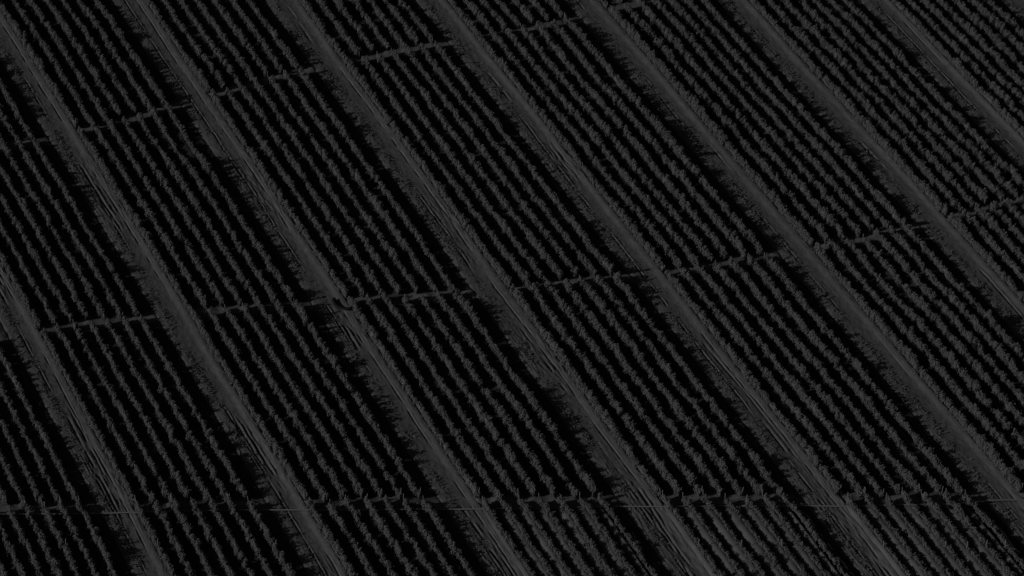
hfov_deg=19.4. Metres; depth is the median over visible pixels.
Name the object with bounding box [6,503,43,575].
crop row
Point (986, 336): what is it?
crop row
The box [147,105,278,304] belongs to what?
crop row
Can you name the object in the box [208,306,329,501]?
crop row
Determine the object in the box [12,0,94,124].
crop row
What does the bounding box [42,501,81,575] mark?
crop row
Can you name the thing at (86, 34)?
crop row
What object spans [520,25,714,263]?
crop row
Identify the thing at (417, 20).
crop row
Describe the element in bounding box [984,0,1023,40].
crop row
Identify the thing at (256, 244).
crop row
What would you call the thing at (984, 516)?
crop row
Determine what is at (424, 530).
crop row
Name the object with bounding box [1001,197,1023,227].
crop row
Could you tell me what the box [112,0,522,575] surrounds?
dirt track
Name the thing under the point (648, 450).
crop row
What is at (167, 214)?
crop row
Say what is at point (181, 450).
crop row
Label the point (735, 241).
crop row
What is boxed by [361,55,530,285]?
crop row
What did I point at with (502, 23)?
crop row
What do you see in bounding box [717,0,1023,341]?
dirt track
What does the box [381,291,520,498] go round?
crop row
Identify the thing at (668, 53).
crop row
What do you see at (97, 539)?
crop row
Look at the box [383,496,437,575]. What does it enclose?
crop row
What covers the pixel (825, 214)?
crop row
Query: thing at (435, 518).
crop row
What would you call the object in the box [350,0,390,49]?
crop row
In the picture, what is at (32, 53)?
crop row
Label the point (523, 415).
crop row
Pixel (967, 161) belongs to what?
crop row
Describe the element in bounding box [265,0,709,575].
dirt track
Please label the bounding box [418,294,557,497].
crop row
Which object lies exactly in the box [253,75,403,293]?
crop row
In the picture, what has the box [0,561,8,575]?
crop row
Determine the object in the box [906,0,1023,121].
crop row
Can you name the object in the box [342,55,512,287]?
crop row
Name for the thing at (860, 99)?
crop row
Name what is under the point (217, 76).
crop row
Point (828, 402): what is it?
crop row
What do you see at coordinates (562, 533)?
crop row
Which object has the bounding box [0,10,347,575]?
dirt track
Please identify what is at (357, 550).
crop row
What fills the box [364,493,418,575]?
crop row
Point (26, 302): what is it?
crop row
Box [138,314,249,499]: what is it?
crop row
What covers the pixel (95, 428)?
crop row
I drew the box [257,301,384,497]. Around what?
crop row
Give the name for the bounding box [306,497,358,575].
crop row
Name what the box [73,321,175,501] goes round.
crop row
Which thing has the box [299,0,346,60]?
crop row
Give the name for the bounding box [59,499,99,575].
crop row
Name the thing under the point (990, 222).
crop row
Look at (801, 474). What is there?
dirt track
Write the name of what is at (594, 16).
dirt track
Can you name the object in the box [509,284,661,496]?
crop row
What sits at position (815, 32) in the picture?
crop row
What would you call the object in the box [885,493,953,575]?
crop row
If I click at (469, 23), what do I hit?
crop row
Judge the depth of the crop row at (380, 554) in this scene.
336.88 m
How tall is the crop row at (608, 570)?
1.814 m
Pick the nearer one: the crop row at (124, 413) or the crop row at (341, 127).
the crop row at (124, 413)
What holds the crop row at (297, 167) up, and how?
on the field ground
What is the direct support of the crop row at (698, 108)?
on the field ground
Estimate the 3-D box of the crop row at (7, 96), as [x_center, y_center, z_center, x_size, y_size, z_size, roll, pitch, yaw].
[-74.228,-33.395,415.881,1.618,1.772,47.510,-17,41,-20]
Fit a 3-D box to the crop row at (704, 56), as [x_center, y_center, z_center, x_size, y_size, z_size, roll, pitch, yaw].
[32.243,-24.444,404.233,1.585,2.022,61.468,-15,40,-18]
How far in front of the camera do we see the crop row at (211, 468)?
353.85 m
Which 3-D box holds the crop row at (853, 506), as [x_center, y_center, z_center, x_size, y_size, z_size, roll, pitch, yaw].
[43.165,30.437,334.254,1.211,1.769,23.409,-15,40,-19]
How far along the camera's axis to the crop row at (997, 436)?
361.54 m
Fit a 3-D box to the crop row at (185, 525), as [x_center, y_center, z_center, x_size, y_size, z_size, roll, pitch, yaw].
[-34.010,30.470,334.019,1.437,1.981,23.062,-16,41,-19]
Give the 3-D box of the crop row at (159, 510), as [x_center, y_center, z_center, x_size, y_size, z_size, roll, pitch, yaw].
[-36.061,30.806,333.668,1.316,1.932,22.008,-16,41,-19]
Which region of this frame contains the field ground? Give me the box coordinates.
[0,0,1023,575]
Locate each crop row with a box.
[0,1,79,128]
[0,78,34,139]
[0,104,19,140]
[0,140,105,318]
[0,164,90,319]
[0,191,74,322]
[0,218,59,326]
[0,248,42,328]
[0,347,81,503]
[0,377,63,505]
[0,415,46,507]
[0,445,28,508]
[0,482,8,504]
[0,518,27,575]
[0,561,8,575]
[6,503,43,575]
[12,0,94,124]
[16,137,122,318]
[24,499,63,575]
[26,0,109,122]
[32,137,139,316]
[39,328,138,506]
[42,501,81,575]
[44,0,123,117]
[54,324,157,504]
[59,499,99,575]
[62,0,137,114]
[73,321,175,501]
[75,496,117,575]
[77,126,194,312]
[78,0,152,106]
[89,321,191,500]
[90,121,207,307]
[94,0,167,106]
[105,318,211,503]
[106,118,225,306]
[121,116,242,305]
[122,316,231,503]
[134,499,179,575]
[136,112,261,305]
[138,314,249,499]
[144,0,210,92]
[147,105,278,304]
[152,500,195,575]
[162,0,226,89]
[163,101,295,302]
[168,495,216,575]
[177,0,240,84]
[189,309,309,499]
[189,497,236,575]
[192,0,253,82]
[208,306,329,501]
[208,497,255,575]
[210,88,349,297]
[211,0,268,76]
[223,306,348,500]
[225,88,365,296]
[226,494,275,575]
[229,0,283,73]
[238,81,384,294]
[241,302,365,497]
[246,0,299,69]
[246,496,295,575]
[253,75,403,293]
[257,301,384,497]
[267,74,419,293]
[274,300,402,498]
[283,69,438,291]
[291,299,422,498]
[298,66,457,292]
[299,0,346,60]
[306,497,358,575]
[316,0,363,57]
[325,501,377,575]
[332,0,375,52]
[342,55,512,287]
[343,494,398,575]
[346,295,481,497]
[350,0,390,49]
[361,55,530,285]
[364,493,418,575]
[365,294,502,497]
[366,0,405,48]
[376,53,547,282]
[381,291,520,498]
[382,0,419,44]
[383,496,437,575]
[388,48,564,280]
[398,0,434,43]
[402,294,538,496]
[402,493,456,575]
[403,42,578,277]
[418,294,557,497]
[419,42,597,276]
[421,498,476,575]
[433,41,615,276]
[436,290,580,498]
[447,0,479,35]
[453,289,598,495]
[463,0,494,32]
[475,31,666,270]
[479,0,506,30]
[482,496,537,575]
[490,30,682,268]
[495,0,520,28]
[496,492,556,575]
[505,28,698,265]
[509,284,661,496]
[511,0,534,24]
[517,499,576,575]
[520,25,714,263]
[525,280,682,495]
[529,0,549,21]
[535,20,729,258]
[536,493,595,575]
[544,279,705,496]
[545,0,564,18]
[550,18,748,259]
[556,494,617,575]
[562,278,724,495]
[563,13,762,254]
[577,275,745,495]
[578,494,641,575]
[596,275,765,495]
[597,492,657,575]
[599,0,609,8]
[608,5,814,246]
[613,272,783,496]
[623,2,829,243]
[636,0,848,239]
[651,0,861,237]
[659,490,726,575]
[664,270,841,493]
[666,0,874,231]
[679,263,865,497]
[681,496,746,575]
[683,0,891,229]
[693,260,884,497]
[697,0,907,227]
[700,493,765,575]
[713,260,901,494]
[723,493,789,575]
[728,256,924,495]
[745,497,809,575]
[747,255,943,496]
[749,0,949,215]
[762,489,831,575]
[763,0,962,212]
[763,252,964,495]
[779,0,975,207]
[781,492,849,575]
[797,0,988,203]
[812,0,1005,201]
[814,242,1022,492]
[827,238,1023,473]
[828,0,1018,198]
[842,0,1023,194]
[843,239,1023,450]
[845,494,913,575]
[858,486,933,575]
[861,234,1023,427]
[873,228,1023,407]
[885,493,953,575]
[888,225,1023,386]
[889,0,1023,137]
[901,487,975,575]
[903,224,1023,366]
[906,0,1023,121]
[918,0,1023,104]
[921,491,994,575]
[936,0,1023,89]
[942,488,1016,575]
[947,212,1023,301]
[952,0,1023,72]
[961,209,1023,282]
[961,490,1023,568]
[967,0,1023,56]
[974,203,1023,266]
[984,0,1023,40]
[988,200,1023,245]
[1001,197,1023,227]
[1016,195,1023,209]
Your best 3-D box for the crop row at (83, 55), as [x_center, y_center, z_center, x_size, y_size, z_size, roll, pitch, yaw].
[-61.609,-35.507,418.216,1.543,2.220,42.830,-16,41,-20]
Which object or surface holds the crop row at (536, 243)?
on the field ground
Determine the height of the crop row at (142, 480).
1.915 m
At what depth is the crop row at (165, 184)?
385.39 m
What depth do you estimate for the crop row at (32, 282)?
375.18 m
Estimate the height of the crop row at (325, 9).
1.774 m
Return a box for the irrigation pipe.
[0,499,1023,514]
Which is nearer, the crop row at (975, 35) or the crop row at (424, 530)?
the crop row at (424, 530)
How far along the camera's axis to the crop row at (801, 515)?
338.04 m
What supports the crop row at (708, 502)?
on the field ground
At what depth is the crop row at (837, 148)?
402.13 m
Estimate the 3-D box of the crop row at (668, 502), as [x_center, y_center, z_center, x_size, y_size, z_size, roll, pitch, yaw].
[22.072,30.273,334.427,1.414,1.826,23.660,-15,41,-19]
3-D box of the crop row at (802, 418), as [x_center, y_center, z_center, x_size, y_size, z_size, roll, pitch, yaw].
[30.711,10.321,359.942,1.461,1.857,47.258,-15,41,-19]
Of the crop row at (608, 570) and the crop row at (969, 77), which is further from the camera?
the crop row at (969, 77)
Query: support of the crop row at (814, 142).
on the field ground
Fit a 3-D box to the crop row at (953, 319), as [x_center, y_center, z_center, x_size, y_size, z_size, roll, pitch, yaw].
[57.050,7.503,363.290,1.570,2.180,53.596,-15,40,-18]
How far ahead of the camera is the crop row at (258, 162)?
389.35 m
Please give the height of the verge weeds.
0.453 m
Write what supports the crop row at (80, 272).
on the field ground
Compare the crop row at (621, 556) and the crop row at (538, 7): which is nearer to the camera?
the crop row at (621, 556)
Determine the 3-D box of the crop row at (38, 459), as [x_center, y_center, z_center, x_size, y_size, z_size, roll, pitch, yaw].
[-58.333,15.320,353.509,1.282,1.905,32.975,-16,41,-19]
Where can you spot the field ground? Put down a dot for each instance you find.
(742, 532)
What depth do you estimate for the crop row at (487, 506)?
337.32 m
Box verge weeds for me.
[0,0,1023,575]
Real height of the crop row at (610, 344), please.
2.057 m
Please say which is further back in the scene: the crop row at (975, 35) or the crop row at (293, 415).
the crop row at (975, 35)
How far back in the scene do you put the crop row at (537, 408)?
356.07 m
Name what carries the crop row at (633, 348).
on the field ground
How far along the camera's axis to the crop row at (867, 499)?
337.66 m
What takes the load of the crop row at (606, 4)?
on the field ground
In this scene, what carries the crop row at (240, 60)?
on the field ground
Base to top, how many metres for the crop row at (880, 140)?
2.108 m
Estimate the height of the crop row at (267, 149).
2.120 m
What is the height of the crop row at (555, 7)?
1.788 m
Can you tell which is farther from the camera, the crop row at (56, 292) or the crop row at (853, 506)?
the crop row at (56, 292)
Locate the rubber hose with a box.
[332,298,352,309]
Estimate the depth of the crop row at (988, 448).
359.88 m
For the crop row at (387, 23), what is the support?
on the field ground
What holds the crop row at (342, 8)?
on the field ground
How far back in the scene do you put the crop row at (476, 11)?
422.44 m
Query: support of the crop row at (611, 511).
on the field ground
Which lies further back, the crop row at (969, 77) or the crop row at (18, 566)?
the crop row at (969, 77)
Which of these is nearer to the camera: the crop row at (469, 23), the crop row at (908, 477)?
the crop row at (908, 477)
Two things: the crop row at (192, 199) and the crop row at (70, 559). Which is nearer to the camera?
the crop row at (70, 559)
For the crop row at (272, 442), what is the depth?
354.44 m
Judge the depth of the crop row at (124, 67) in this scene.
414.90 m
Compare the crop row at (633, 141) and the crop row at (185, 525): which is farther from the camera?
the crop row at (633, 141)
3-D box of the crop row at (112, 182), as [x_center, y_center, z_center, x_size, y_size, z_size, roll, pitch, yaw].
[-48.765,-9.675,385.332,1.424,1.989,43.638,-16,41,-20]
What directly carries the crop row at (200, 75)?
on the field ground
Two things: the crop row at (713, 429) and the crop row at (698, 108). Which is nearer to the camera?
the crop row at (713, 429)
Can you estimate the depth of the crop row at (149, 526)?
337.43 m
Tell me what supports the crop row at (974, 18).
on the field ground
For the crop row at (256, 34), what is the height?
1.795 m
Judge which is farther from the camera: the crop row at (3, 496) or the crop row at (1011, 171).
the crop row at (1011, 171)
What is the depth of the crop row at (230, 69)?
416.18 m
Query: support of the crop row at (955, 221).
on the field ground
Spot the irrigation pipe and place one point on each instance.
(493, 508)
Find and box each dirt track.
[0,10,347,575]
[0,262,168,575]
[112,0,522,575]
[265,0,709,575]
[415,0,899,575]
[564,0,1023,546]
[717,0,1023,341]
[859,0,1023,172]
[1000,0,1023,23]
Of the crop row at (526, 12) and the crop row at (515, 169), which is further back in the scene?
the crop row at (526, 12)
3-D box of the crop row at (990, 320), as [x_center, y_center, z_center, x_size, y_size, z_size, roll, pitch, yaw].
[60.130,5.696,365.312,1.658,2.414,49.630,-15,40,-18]
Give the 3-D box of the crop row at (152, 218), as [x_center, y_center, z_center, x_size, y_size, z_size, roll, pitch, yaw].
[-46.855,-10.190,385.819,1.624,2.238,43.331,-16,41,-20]
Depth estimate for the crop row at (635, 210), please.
395.97 m
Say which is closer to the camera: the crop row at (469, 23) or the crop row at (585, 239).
the crop row at (585, 239)
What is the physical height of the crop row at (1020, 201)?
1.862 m
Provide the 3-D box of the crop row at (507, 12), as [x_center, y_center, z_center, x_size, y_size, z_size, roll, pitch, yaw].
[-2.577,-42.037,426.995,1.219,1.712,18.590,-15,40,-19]
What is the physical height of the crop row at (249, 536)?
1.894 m
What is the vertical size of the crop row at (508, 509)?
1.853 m
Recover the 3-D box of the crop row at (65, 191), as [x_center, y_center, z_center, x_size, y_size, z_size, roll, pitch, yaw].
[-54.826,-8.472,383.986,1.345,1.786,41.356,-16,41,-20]
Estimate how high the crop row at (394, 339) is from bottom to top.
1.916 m
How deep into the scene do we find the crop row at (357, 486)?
354.47 m
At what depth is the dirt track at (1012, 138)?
411.00 m
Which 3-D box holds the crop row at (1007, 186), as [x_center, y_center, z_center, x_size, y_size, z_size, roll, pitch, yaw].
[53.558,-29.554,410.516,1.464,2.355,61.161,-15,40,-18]
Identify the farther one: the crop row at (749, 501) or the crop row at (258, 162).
the crop row at (258, 162)
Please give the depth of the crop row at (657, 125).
398.88 m
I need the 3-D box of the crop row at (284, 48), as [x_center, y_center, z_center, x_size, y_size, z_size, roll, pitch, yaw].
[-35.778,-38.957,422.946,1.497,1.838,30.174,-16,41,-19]
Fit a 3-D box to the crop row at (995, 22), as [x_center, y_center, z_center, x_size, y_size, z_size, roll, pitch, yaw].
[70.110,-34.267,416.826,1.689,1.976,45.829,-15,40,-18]
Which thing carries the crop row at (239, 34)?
on the field ground
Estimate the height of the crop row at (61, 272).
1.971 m
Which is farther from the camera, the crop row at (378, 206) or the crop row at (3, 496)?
the crop row at (378, 206)
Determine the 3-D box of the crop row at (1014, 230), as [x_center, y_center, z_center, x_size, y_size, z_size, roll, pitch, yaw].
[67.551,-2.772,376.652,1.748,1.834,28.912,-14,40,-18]
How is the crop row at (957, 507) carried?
on the field ground
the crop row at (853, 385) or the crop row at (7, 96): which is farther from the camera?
the crop row at (7, 96)
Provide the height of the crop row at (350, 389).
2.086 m
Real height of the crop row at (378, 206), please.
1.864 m
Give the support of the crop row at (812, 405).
on the field ground
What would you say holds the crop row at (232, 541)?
on the field ground
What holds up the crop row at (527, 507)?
on the field ground
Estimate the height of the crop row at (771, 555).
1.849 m
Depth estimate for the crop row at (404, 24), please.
421.06 m
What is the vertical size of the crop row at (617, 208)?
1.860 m
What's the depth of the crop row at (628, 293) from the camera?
358.94 m
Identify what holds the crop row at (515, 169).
on the field ground
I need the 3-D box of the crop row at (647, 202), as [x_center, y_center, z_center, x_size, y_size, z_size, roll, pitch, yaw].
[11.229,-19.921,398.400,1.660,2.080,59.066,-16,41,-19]
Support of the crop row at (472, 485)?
on the field ground
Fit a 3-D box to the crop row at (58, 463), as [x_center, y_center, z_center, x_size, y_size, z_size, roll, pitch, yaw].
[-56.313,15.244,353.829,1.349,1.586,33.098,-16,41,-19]
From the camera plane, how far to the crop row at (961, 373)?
363.21 m
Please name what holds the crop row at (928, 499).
on the field ground
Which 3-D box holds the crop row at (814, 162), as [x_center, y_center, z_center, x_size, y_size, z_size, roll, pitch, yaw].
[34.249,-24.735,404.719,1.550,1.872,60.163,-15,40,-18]
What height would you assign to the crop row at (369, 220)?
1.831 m
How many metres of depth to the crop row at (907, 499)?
338.04 m
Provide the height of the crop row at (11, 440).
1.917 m
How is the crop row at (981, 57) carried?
on the field ground
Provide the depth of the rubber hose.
370.71 m
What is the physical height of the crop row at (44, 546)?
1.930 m
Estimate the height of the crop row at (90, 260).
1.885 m
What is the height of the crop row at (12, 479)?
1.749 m
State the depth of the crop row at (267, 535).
336.91 m
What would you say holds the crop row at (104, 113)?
on the field ground
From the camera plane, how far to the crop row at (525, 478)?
355.03 m
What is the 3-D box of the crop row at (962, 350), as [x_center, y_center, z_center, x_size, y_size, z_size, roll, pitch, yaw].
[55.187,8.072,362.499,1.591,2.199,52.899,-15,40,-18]
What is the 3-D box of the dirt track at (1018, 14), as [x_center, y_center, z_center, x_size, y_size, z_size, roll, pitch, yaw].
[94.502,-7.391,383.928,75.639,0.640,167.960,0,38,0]
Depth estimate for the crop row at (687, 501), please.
337.53 m
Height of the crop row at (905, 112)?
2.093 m
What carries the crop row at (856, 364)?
on the field ground
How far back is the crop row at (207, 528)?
337.24 m
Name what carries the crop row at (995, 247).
on the field ground
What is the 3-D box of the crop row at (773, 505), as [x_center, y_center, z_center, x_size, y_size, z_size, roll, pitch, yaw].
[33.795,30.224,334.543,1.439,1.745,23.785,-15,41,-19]
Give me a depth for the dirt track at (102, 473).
351.97 m
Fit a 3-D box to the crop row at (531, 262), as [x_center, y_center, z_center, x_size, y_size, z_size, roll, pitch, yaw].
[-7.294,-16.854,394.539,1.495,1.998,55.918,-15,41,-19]
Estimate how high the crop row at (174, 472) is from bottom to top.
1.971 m
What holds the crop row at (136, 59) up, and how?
on the field ground
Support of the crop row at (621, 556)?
on the field ground
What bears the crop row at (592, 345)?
on the field ground
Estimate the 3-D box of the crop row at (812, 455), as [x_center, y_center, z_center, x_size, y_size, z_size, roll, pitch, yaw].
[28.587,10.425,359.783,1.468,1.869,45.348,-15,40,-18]
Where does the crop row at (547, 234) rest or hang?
on the field ground
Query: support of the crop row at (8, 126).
on the field ground
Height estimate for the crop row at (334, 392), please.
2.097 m

